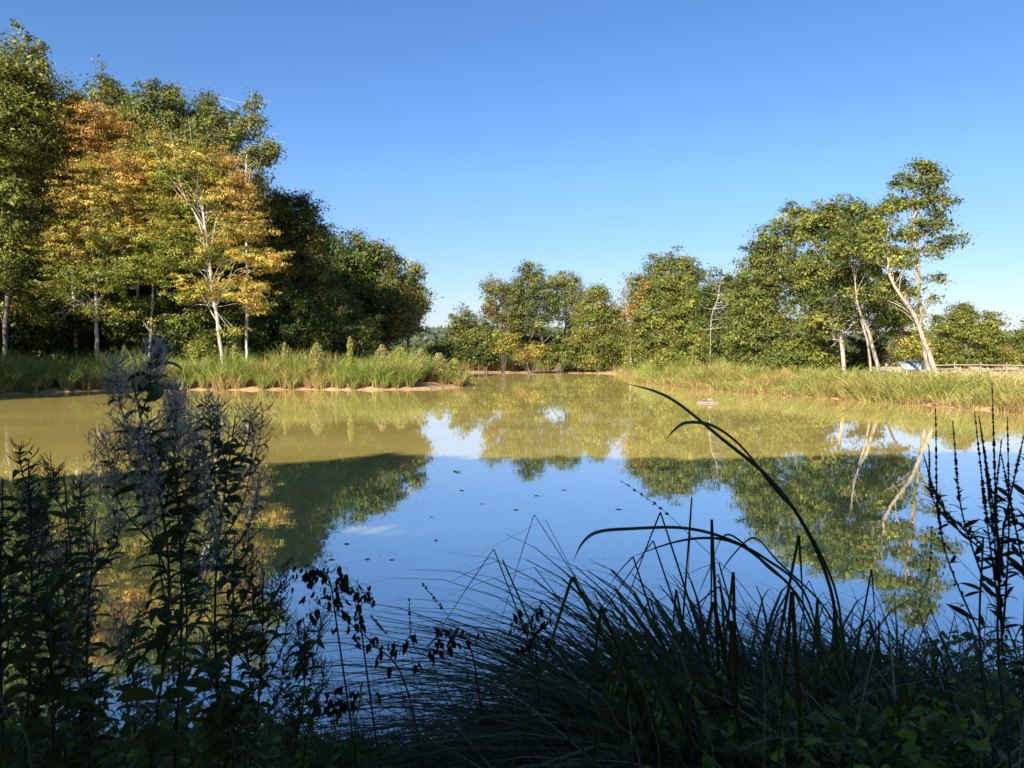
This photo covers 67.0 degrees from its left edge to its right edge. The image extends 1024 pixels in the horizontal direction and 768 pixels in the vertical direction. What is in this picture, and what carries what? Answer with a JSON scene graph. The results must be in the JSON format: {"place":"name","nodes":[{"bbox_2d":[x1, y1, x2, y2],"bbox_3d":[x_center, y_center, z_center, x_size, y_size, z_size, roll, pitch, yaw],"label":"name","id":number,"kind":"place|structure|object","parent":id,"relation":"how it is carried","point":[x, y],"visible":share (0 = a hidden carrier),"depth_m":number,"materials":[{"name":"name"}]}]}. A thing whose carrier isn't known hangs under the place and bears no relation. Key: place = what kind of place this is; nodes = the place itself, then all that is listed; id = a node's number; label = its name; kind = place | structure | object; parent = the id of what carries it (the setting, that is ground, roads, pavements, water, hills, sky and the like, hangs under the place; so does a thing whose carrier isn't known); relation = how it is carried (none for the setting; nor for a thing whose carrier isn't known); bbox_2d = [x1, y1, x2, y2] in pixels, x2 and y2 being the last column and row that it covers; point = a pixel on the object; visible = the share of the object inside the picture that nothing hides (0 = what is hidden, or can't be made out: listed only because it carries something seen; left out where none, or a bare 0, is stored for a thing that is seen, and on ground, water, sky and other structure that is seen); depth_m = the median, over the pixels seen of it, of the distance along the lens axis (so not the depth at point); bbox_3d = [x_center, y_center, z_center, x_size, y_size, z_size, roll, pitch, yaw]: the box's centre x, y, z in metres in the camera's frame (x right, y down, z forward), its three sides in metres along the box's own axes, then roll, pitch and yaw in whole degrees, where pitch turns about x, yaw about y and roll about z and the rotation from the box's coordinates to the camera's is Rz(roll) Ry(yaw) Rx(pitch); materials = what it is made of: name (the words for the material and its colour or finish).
{"place":"outdoors","nodes":[
{"label":"outdoors","id":0,"kind":"place"},
{"bbox_2d":[0,373,1023,748],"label":"water","id":1,"kind":"structure","parent":0,"point":[848,477],"depth_m":11.56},
{"bbox_2d":[410,352,636,370],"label":"reed bed","id":2,"kind":"object","parent":1,"relation":"in","point":[510,365],"visible":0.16,"depth_m":103.94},
{"bbox_2d":[0,338,1023,763],"bbox_3d":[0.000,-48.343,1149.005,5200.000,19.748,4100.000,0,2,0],"label":"ground","id":3,"kind":"structure","parent":0,"point":[418,384],"depth_m":51.17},
{"bbox_2d":[0,451,61,759],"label":"willowherb","id":4,"kind":"object","parent":3,"relation":"on","point":[11,568],"visible":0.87,"depth_m":2.04,"materials":[{"name":"green plant"}]},
{"bbox_2d":[0,277,63,361],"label":"woodland tree","id":5,"kind":"object","parent":3,"relation":"on","point":[17,318],"visible":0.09,"depth_m":57.82,"materials":[{"name":"green plant"}]},
{"bbox_2d":[0,169,71,357],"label":"woodland tree","id":6,"kind":"object","parent":3,"relation":"on","point":[34,277],"visible":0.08,"depth_m":60.27,"materials":[{"name":"green plant"}]},
{"bbox_2d":[0,18,87,359],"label":"broadleaf tree","id":7,"kind":"object","parent":3,"relation":"on","point":[24,105],"visible":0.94,"depth_m":52.22,"materials":[{"name":"green plant"}]},
{"bbox_2d":[0,437,98,767],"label":"willowherb","id":8,"kind":"object","parent":3,"relation":"on","point":[30,673],"visible":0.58,"depth_m":2.23,"materials":[{"name":"green plant"}]},
{"bbox_2d":[0,292,112,364],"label":"woodland tree","id":9,"kind":"object","parent":3,"relation":"on","point":[63,339],"visible":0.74,"depth_m":58.38,"materials":[{"name":"green plant"}]},
{"bbox_2d":[0,529,127,767],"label":"willowherb","id":10,"kind":"object","parent":3,"relation":"on","point":[52,690],"visible":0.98,"depth_m":1.93,"materials":[{"name":"green plant"}]},
{"bbox_2d":[38,243,102,361],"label":"birch tree","id":11,"kind":"object","parent":3,"relation":"on","point":[77,331],"visible":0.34,"depth_m":59.74,"materials":[{"name":"green plant"}]},
{"bbox_2d":[19,453,128,765],"bbox_3d":[-1.387,0.937,2.442,0.278,1.479,0.298,0,2,0],"label":"willowherb","id":12,"kind":"object","parent":3,"relation":"on","point":[63,514],"visible":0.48,"depth_m":2.42,"materials":[{"name":"green plant"}]},
{"bbox_2d":[27,178,143,363],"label":"woodland tree","id":13,"kind":"object","parent":3,"relation":"on","point":[86,297],"visible":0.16,"depth_m":61.46,"materials":[{"name":"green plant"}]},
{"bbox_2d":[57,658,121,767],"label":"willowherb","id":14,"kind":"object","parent":3,"relation":"on","point":[103,704],"visible":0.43,"depth_m":2.35,"materials":[{"name":"green plant"}]},
{"bbox_2d":[31,491,169,767],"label":"willowherb","id":15,"kind":"object","parent":3,"relation":"on","point":[102,747],"visible":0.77,"depth_m":2.15,"materials":[{"name":"green plant"}]},
{"bbox_2d":[52,54,157,359],"bbox_3d":[-32.950,-13.168,62.624,9.674,26.337,7.116,0,2,0],"label":"broadleaf tree","id":16,"kind":"object","parent":3,"relation":"on","point":[111,99],"visible":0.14,"depth_m":61.69,"materials":[{"name":"green plant"}]},
{"bbox_2d":[12,85,199,359],"bbox_3d":[-28.421,-10.684,54.622,13.779,21.208,7.533,0,2,0],"label":"beech tree","id":17,"kind":"object","parent":3,"relation":"on","point":[114,233],"visible":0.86,"depth_m":53.74,"materials":[{"name":"orange plant"}]},
{"bbox_2d":[87,248,142,345],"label":"birch tree","id":18,"kind":"object","parent":3,"relation":"on","point":[112,297],"visible":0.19,"depth_m":59.26,"materials":[{"name":"green plant"}]},
{"bbox_2d":[107,595,179,767],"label":"willowherb","id":19,"kind":"object","parent":3,"relation":"on","point":[138,633],"visible":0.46,"depth_m":2.84,"materials":[{"name":"green plant"}]},
{"bbox_2d":[117,246,179,356],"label":"birch tree","id":20,"kind":"object","parent":3,"relation":"on","point":[146,305],"visible":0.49,"depth_m":56.66,"materials":[{"name":"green plant"}]},
{"bbox_2d":[96,73,202,300],"bbox_3d":[-28.155,-12.166,61.499,9.770,24.336,7.244,1,2,14],"label":"broadleaf tree","id":21,"kind":"object","parent":3,"relation":"on","point":[165,111],"visible":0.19,"depth_m":60.63,"materials":[{"name":"green plant"}]},
{"bbox_2d":[99,289,200,363],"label":"woodland tree","id":22,"kind":"object","parent":3,"relation":"on","point":[125,331],"visible":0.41,"depth_m":58.80,"materials":[{"name":"green plant"}]},
{"bbox_2d":[72,311,241,767],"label":"willowherb","id":23,"kind":"object","parent":3,"relation":"on","point":[159,542],"visible":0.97,"depth_m":1.90,"materials":[{"name":"green plant"}]},
{"bbox_2d":[129,218,198,359],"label":"woodland tree","id":24,"kind":"object","parent":3,"relation":"on","point":[175,289],"visible":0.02,"depth_m":64.68,"materials":[{"name":"green plant"}]},
{"bbox_2d":[158,518,214,767],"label":"willowherb","id":25,"kind":"object","parent":3,"relation":"on","point":[187,730],"visible":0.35,"depth_m":2.65,"materials":[{"name":"green plant"}]},
{"bbox_2d":[157,300,237,364],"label":"woodland tree","id":26,"kind":"object","parent":3,"relation":"on","point":[209,324],"visible":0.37,"depth_m":58.89,"materials":[{"name":"green plant"}]},
{"bbox_2d":[6,627,394,766],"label":"rush clump","id":27,"kind":"object","parent":3,"relation":"on","point":[158,728],"visible":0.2,"depth_m":3.74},
{"bbox_2d":[177,329,224,364],"bbox_3d":[-21.498,-2.057,53.890,3.019,3.740,2.475,-2,3,-42],"label":"willow bush","id":28,"kind":"object","parent":3,"relation":"on","point":[203,347],"visible":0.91,"depth_m":53.70,"materials":[{"name":"green plant"}]},
{"bbox_2d":[131,394,273,767],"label":"willowherb","id":29,"kind":"object","parent":3,"relation":"on","point":[174,759],"visible":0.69,"depth_m":2.03,"materials":[{"name":"green plant"}]},
{"bbox_2d":[125,116,294,362],"bbox_3d":[-20.735,-9.117,52.999,13.450,18.124,5.932,0,2,11],"label":"beech tree","id":30,"kind":"object","parent":3,"relation":"on","point":[172,168],"visible":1,"depth_m":52.30,"materials":[{"name":"yellow plant"}]},
{"bbox_2d":[176,192,249,353],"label":"woodland tree","id":31,"kind":"object","parent":3,"relation":"on","point":[231,307],"visible":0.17,"depth_m":61.54,"materials":[{"name":"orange plant"}]},
{"bbox_2d":[167,381,277,767],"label":"willowherb","id":32,"kind":"object","parent":3,"relation":"on","point":[222,581],"visible":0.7,"depth_m":2.18,"materials":[{"name":"green plant"}]},
{"bbox_2d":[182,625,267,767],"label":"willowherb","id":33,"kind":"object","parent":3,"relation":"on","point":[231,713],"visible":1,"depth_m":1.93,"materials":[{"name":"green plant"}]},
{"bbox_2d":[164,90,285,245],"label":"broadleaf tree","id":34,"kind":"object","parent":3,"relation":"on","point":[201,119],"visible":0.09,"depth_m":62.98,"materials":[{"name":"green plant"}]},
{"bbox_2d":[174,87,287,361],"bbox_3d":[-20.535,-10.896,56.959,9.561,21.433,6.202,1,2,28],"label":"alder tree","id":35,"kind":"object","parent":3,"relation":"on","point":[270,150],"visible":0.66,"depth_m":55.56,"materials":[{"name":"green plant"}]},
{"bbox_2d":[0,341,472,392],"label":"reed bed","id":36,"kind":"object","parent":3,"relation":"on","point":[26,376],"visible":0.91,"depth_m":50.96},
{"bbox_2d":[188,507,287,767],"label":"willowherb","id":37,"kind":"object","parent":3,"relation":"on","point":[235,582],"visible":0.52,"depth_m":2.33,"materials":[{"name":"green plant"}]},
{"bbox_2d":[222,300,276,363],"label":"woodland tree","id":38,"kind":"object","parent":3,"relation":"on","point":[254,337],"visible":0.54,"depth_m":58.75,"materials":[{"name":"green plant"}]},
{"bbox_2d":[231,235,281,360],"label":"woodland tree","id":39,"kind":"object","parent":3,"relation":"on","point":[264,276],"visible":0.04,"depth_m":63.94,"materials":[{"name":"green plant"}]},
{"bbox_2d":[218,551,297,767],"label":"willowherb","id":40,"kind":"object","parent":3,"relation":"on","point":[258,645],"visible":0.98,"depth_m":2.22,"materials":[{"name":"green plant"}]},
{"bbox_2d":[265,604,333,767],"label":"willowherb","id":41,"kind":"object","parent":3,"relation":"on","point":[305,653],"visible":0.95,"depth_m":2.43,"materials":[{"name":"green plant"}]},
{"bbox_2d":[234,185,368,357],"bbox_3d":[-17.157,-8.139,63.056,10.178,15.694,7.957,0,2,0],"label":"round tree","id":42,"kind":"object","parent":3,"relation":"on","point":[309,256],"visible":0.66,"depth_m":61.84,"materials":[{"name":"green plant"}]},
{"bbox_2d":[235,299,374,361],"bbox_3d":[-15.977,-3.529,60.135,11.147,6.327,5.510,0,2,0],"label":"shade bush","id":43,"kind":"object","parent":3,"relation":"on","point":[328,334],"visible":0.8,"depth_m":59.13,"materials":[{"name":"green plant"}]},
{"bbox_2d":[285,563,363,767],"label":"withered nettle","id":44,"kind":"object","parent":3,"relation":"on","point":[310,578],"visible":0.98,"depth_m":2.72,"materials":[{"name":"brown plant"}]},
{"bbox_2d":[291,684,380,767],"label":"withered nettle","id":45,"kind":"object","parent":3,"relation":"on","point":[343,707],"visible":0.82,"depth_m":2.64,"materials":[{"name":"brown plant"}]},
{"bbox_2d":[315,581,380,767],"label":"withered nettle","id":46,"kind":"object","parent":3,"relation":"on","point":[357,597],"visible":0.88,"depth_m":2.78,"materials":[{"name":"brown plant"}]},
{"bbox_2d":[297,593,423,766],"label":"withered nettle","id":47,"kind":"object","parent":3,"relation":"on","point":[345,616],"visible":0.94,"depth_m":2.73,"materials":[{"name":"brown plant"}]},
{"bbox_2d":[336,308,391,358],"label":"willow bush","id":48,"kind":"object","parent":3,"relation":"on","point":[374,344],"visible":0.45,"depth_m":65.58,"materials":[{"name":"green plant"}]},
{"bbox_2d":[322,227,429,360],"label":"round tree","id":49,"kind":"object","parent":3,"relation":"on","point":[376,294],"visible":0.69,"depth_m":73.64,"materials":[{"name":"green plant"}]},
{"bbox_2d":[257,652,533,762],"bbox_3d":[-0.389,1.569,3.545,1.706,0.692,0.770,0,2,0],"label":"rush clump","id":50,"kind":"object","parent":3,"relation":"on","point":[421,707],"visible":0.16,"depth_m":3.61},
{"bbox_2d":[393,258,443,357],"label":"round tree","id":51,"kind":"object","parent":3,"relation":"on","point":[415,268],"visible":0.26,"depth_m":83.16,"materials":[{"name":"green plant"}]},
{"bbox_2d":[394,623,487,757],"bbox_3d":[-0.252,1.311,2.844,0.388,0.872,0.124,0,2,-6],"label":"withered nettle","id":52,"kind":"object","parent":3,"relation":"on","point":[447,633],"visible":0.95,"depth_m":2.83,"materials":[{"name":"brown plant"}]},
{"bbox_2d":[423,333,508,369],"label":"shade bush","id":53,"kind":"object","parent":3,"relation":"on","point":[456,350],"visible":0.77,"depth_m":102.86,"materials":[{"name":"green plant"}]},
{"bbox_2d":[434,302,500,348],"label":"round tree","id":54,"kind":"object","parent":3,"relation":"on","point":[458,329],"visible":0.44,"depth_m":111.22,"materials":[{"name":"green plant"}]},
{"bbox_2d":[464,325,498,371],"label":"hedge bush","id":55,"kind":"object","parent":3,"relation":"on","point":[483,338],"visible":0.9,"depth_m":102.40,"materials":[{"name":"green plant"}]},
{"bbox_2d":[475,271,528,357],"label":"poplar tree","id":56,"kind":"object","parent":3,"relation":"on","point":[494,311],"visible":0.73,"depth_m":111.03,"materials":[{"name":"green plant"}]},
{"bbox_2d":[487,330,520,372],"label":"yellow bush","id":57,"kind":"object","parent":3,"relation":"on","point":[506,341],"visible":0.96,"depth_m":99.61,"materials":[{"name":"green plant"}]},
{"bbox_2d":[0,565,1023,767],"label":"bank grass","id":58,"kind":"structure","parent":3,"relation":"on","point":[815,730],"depth_m":3.01,"materials":[{"name":"green plant"}]},
{"bbox_2d":[0,626,1023,767],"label":"ground cover","id":59,"kind":"object","parent":3,"relation":"on","point":[913,748],"visible":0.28,"depth_m":2.74,"materials":[{"name":"green plant"}]},
{"bbox_2d":[31,359,1017,383],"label":"undergrowth","id":60,"kind":"object","parent":3,"relation":"on","point":[872,371],"visible":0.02,"depth_m":43.85,"materials":[{"name":"green plant"}]},
{"bbox_2d":[33,497,1023,767],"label":"sedge tussock","id":61,"kind":"object","parent":3,"relation":"on","point":[615,651],"visible":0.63,"depth_m":3.09,"materials":[{"name":"green plant"}]},
{"bbox_2d":[504,338,553,373],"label":"yellow bush","id":62,"kind":"object","parent":3,"relation":"on","point":[523,355],"visible":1,"depth_m":97.53,"materials":[{"name":"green plant"}]},
{"bbox_2d":[507,604,555,767],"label":"withered nettle","id":63,"kind":"object","parent":3,"relation":"on","point":[543,625],"visible":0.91,"depth_m":2.93,"materials":[{"name":"brown plant"}]},
{"bbox_2d":[498,259,572,354],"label":"poplar tree","id":64,"kind":"object","parent":3,"relation":"on","point":[534,282],"visible":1,"depth_m":109.01,"materials":[{"name":"green plant"}]},
{"bbox_2d":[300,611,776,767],"bbox_3d":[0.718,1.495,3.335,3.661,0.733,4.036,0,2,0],"label":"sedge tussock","id":65,"kind":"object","parent":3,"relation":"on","point":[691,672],"visible":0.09,"depth_m":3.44,"materials":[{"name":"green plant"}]},
{"bbox_2d":[538,334,579,372],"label":"hedge bush","id":66,"kind":"object","parent":3,"relation":"on","point":[555,356],"visible":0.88,"depth_m":98.44,"materials":[{"name":"green plant"}]},
{"bbox_2d":[539,268,591,343],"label":"poplar tree","id":67,"kind":"object","parent":3,"relation":"on","point":[562,285],"visible":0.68,"depth_m":113.11,"materials":[{"name":"green plant"}]},
{"bbox_2d":[558,279,633,372],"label":"round tree","id":68,"kind":"object","parent":3,"relation":"on","point":[601,336],"visible":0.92,"depth_m":98.91,"materials":[{"name":"green plant"}]},
{"bbox_2d":[613,270,636,366],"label":"tree","id":69,"kind":"object","parent":3,"relation":"on","point":[623,293],"visible":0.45,"depth_m":97.55,"materials":[{"name":"green plant"}]},
{"bbox_2d":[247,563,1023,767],"bbox_3d":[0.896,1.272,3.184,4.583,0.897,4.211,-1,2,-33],"label":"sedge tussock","id":70,"kind":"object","parent":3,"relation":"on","point":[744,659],"visible":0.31,"depth_m":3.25,"materials":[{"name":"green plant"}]},
{"bbox_2d":[646,344,683,369],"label":"willow bush","id":71,"kind":"object","parent":3,"relation":"on","point":[659,360],"visible":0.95,"depth_m":61.68,"materials":[{"name":"green plant"}]},
{"bbox_2d":[616,263,717,372],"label":"round tree","id":72,"kind":"object","parent":3,"relation":"on","point":[664,327],"visible":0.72,"depth_m":72.95,"materials":[{"name":"green plant"}]},
{"bbox_2d":[623,245,715,314],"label":"ash tree","id":73,"kind":"object","parent":3,"relation":"on","point":[683,262],"visible":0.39,"depth_m":81.75,"materials":[{"name":"green plant"}]},
{"bbox_2d":[323,338,1019,366],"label":"distant hedge","id":74,"kind":"object","parent":3,"relation":"on","point":[404,345],"visible":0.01,"depth_m":125.70,"materials":[{"name":"green plant"}]},
{"bbox_2d":[682,331,715,368],"bbox_3d":[14.466,-2.268,59.923,2.560,3.739,2.306,-1,2,-23],"label":"willow bush","id":75,"kind":"object","parent":3,"relation":"on","point":[702,353],"visible":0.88,"depth_m":59.65,"materials":[{"name":"green plant"}]},
{"bbox_2d":[398,325,1016,347],"bbox_3d":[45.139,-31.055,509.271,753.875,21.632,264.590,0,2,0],"label":"distant wood","id":76,"kind":"object","parent":3,"relation":"on","point":[435,335],"visible":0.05,"depth_m":425.59,"materials":[{"name":"green plant"}]},
{"bbox_2d":[573,383,851,670],"bbox_3d":[0.622,0.466,2.568,0.976,0.948,0.367,-1,2,-16],"label":"bulrush","id":77,"kind":"object","parent":3,"relation":"on","point":[783,496],"visible":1,"depth_m":2.69,"materials":[{"name":"green plant"}]},
{"bbox_2d":[677,261,748,362],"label":"round tree","id":78,"kind":"object","parent":3,"relation":"on","point":[706,323],"visible":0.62,"depth_m":71.14,"materials":[{"name":"green plant"}]},
{"bbox_2d":[620,480,808,762],"bbox_3d":[0.637,0.972,2.436,0.601,1.344,0.018,0,2,0],"label":"grass stalk","id":79,"kind":"object","parent":3,"relation":"on","point":[660,507],"depth_m":2.42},
{"bbox_2d":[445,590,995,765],"bbox_3d":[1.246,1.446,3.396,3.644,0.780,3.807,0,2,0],"label":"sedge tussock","id":80,"kind":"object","parent":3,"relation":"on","point":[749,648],"visible":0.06,"depth_m":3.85,"materials":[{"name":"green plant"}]},
{"bbox_2d":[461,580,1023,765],"bbox_3d":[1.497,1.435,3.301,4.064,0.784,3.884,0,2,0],"label":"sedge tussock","id":81,"kind":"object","parent":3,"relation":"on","point":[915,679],"visible":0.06,"depth_m":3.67,"materials":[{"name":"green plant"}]},
{"bbox_2d":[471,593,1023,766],"bbox_3d":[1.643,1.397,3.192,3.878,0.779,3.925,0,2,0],"label":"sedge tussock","id":82,"kind":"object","parent":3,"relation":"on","point":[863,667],"visible":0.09,"depth_m":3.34,"materials":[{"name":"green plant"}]},
{"bbox_2d":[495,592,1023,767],"bbox_3d":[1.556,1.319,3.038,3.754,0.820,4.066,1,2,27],"label":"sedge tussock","id":83,"kind":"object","parent":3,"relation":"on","point":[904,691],"visible":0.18,"depth_m":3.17,"materials":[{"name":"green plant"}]},
{"bbox_2d":[714,200,848,371],"bbox_3d":[20.311,-6.817,57.700,10.249,14.096,5.256,0,2,0],"label":"alder tree","id":84,"kind":"object","parent":3,"relation":"on","point":[760,313],"visible":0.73,"depth_m":57.12,"materials":[{"name":"green plant"}]},
{"bbox_2d":[751,336,851,372],"bbox_3d":[19.419,-1.782,51.913,6.219,3.491,4.395,1,2,23],"label":"hedge bush","id":85,"kind":"object","parent":3,"relation":"on","point":[778,358],"visible":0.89,"depth_m":51.35,"materials":[{"name":"green plant"}]},
{"bbox_2d":[612,352,1023,412],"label":"reed bed","id":86,"kind":"object","parent":3,"relation":"on","point":[1008,394],"visible":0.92,"depth_m":40.60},
{"bbox_2d":[765,191,881,372],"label":"alder tree","id":87,"kind":"object","parent":3,"relation":"on","point":[818,269],"visible":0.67,"depth_m":49.58,"materials":[{"name":"green plant"}]},
{"bbox_2d":[810,199,916,372],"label":"alder tree","id":88,"kind":"object","parent":3,"relation":"on","point":[855,292],"visible":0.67,"depth_m":46.88,"materials":[{"name":"green plant"}]},
{"bbox_2d":[835,330,893,372],"bbox_3d":[24.547,-2.112,53.943,4.371,3.857,3.186,1,2,21],"label":"hedge bush","id":89,"kind":"object","parent":3,"relation":"on","point":[860,357],"visible":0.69,"depth_m":53.59,"materials":[{"name":"green plant"}]},
{"bbox_2d":[851,190,940,378],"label":"alder tree","id":90,"kind":"object","parent":3,"relation":"on","point":[894,261],"visible":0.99,"depth_m":41.82,"materials":[{"name":"green plant"}]},
{"bbox_2d":[870,271,931,373],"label":"alder tree","id":91,"kind":"object","parent":3,"relation":"on","point":[900,331],"visible":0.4,"depth_m":47.79,"materials":[{"name":"green plant"}]},
{"bbox_2d":[781,369,1023,382],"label":"field grass","id":92,"kind":"structure","parent":3,"relation":"on","point":[1021,372],"depth_m":70.73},
{"bbox_2d":[881,322,941,371],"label":"yellow bush","id":93,"kind":"object","parent":3,"relation":"on","point":[913,347],"visible":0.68,"depth_m":65.56,"materials":[{"name":"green plant"}]},
{"bbox_2d":[874,156,977,372],"bbox_3d":[23.349,-6.336,43.852,5.310,13.023,3.032,0,2,0],"label":"alder tree","id":94,"kind":"object","parent":3,"relation":"on","point":[928,181],"visible":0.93,"depth_m":43.53,"materials":[{"name":"green plant"}]},
{"bbox_2d":[919,408,1008,767],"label":"loosestrife","id":95,"kind":"object","parent":3,"relation":"on","point":[945,514],"visible":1,"depth_m":2.37,"materials":[{"name":"green plant"}]},
{"bbox_2d":[924,300,1017,371],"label":"oak tree","id":96,"kind":"object","parent":3,"relation":"on","point":[988,332],"visible":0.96,"depth_m":81.22,"materials":[{"name":"green plant"}]},
{"bbox_2d":[929,362,1023,372],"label":"wooden fence","id":97,"kind":"object","parent":3,"relation":"on","point":[980,368],"visible":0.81,"depth_m":72.95,"materials":[{"name":"brown wood"}]},
{"bbox_2d":[971,344,1023,370],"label":"hedge bush","id":98,"kind":"object","parent":3,"relation":"on","point":[1011,359],"visible":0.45,"depth_m":87.32,"materials":[{"name":"green plant"}]},
{"bbox_2d":[974,383,1023,767],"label":"loosestrife","id":99,"kind":"object","parent":3,"relation":"on","point":[997,565],"visible":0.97,"depth_m":2.23,"materials":[{"name":"green plant"}]},
{"bbox_2d":[999,454,1023,748],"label":"loosestrife","id":100,"kind":"object","parent":3,"relation":"on","point":[1016,565],"visible":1,"depth_m":2.12,"materials":[{"name":"green plant"}]},
{"bbox_2d":[1001,315,1023,368],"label":"oak tree","id":101,"kind":"object","parent":3,"relation":"on","point":[1018,338],"visible":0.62,"depth_m":91.50,"materials":[{"name":"green plant"}]},
{"bbox_2d":[0,0,1023,333],"label":"sky","id":102,"kind":"structure","parent":0,"point":[590,138],"materials":[{"name":"blue"}]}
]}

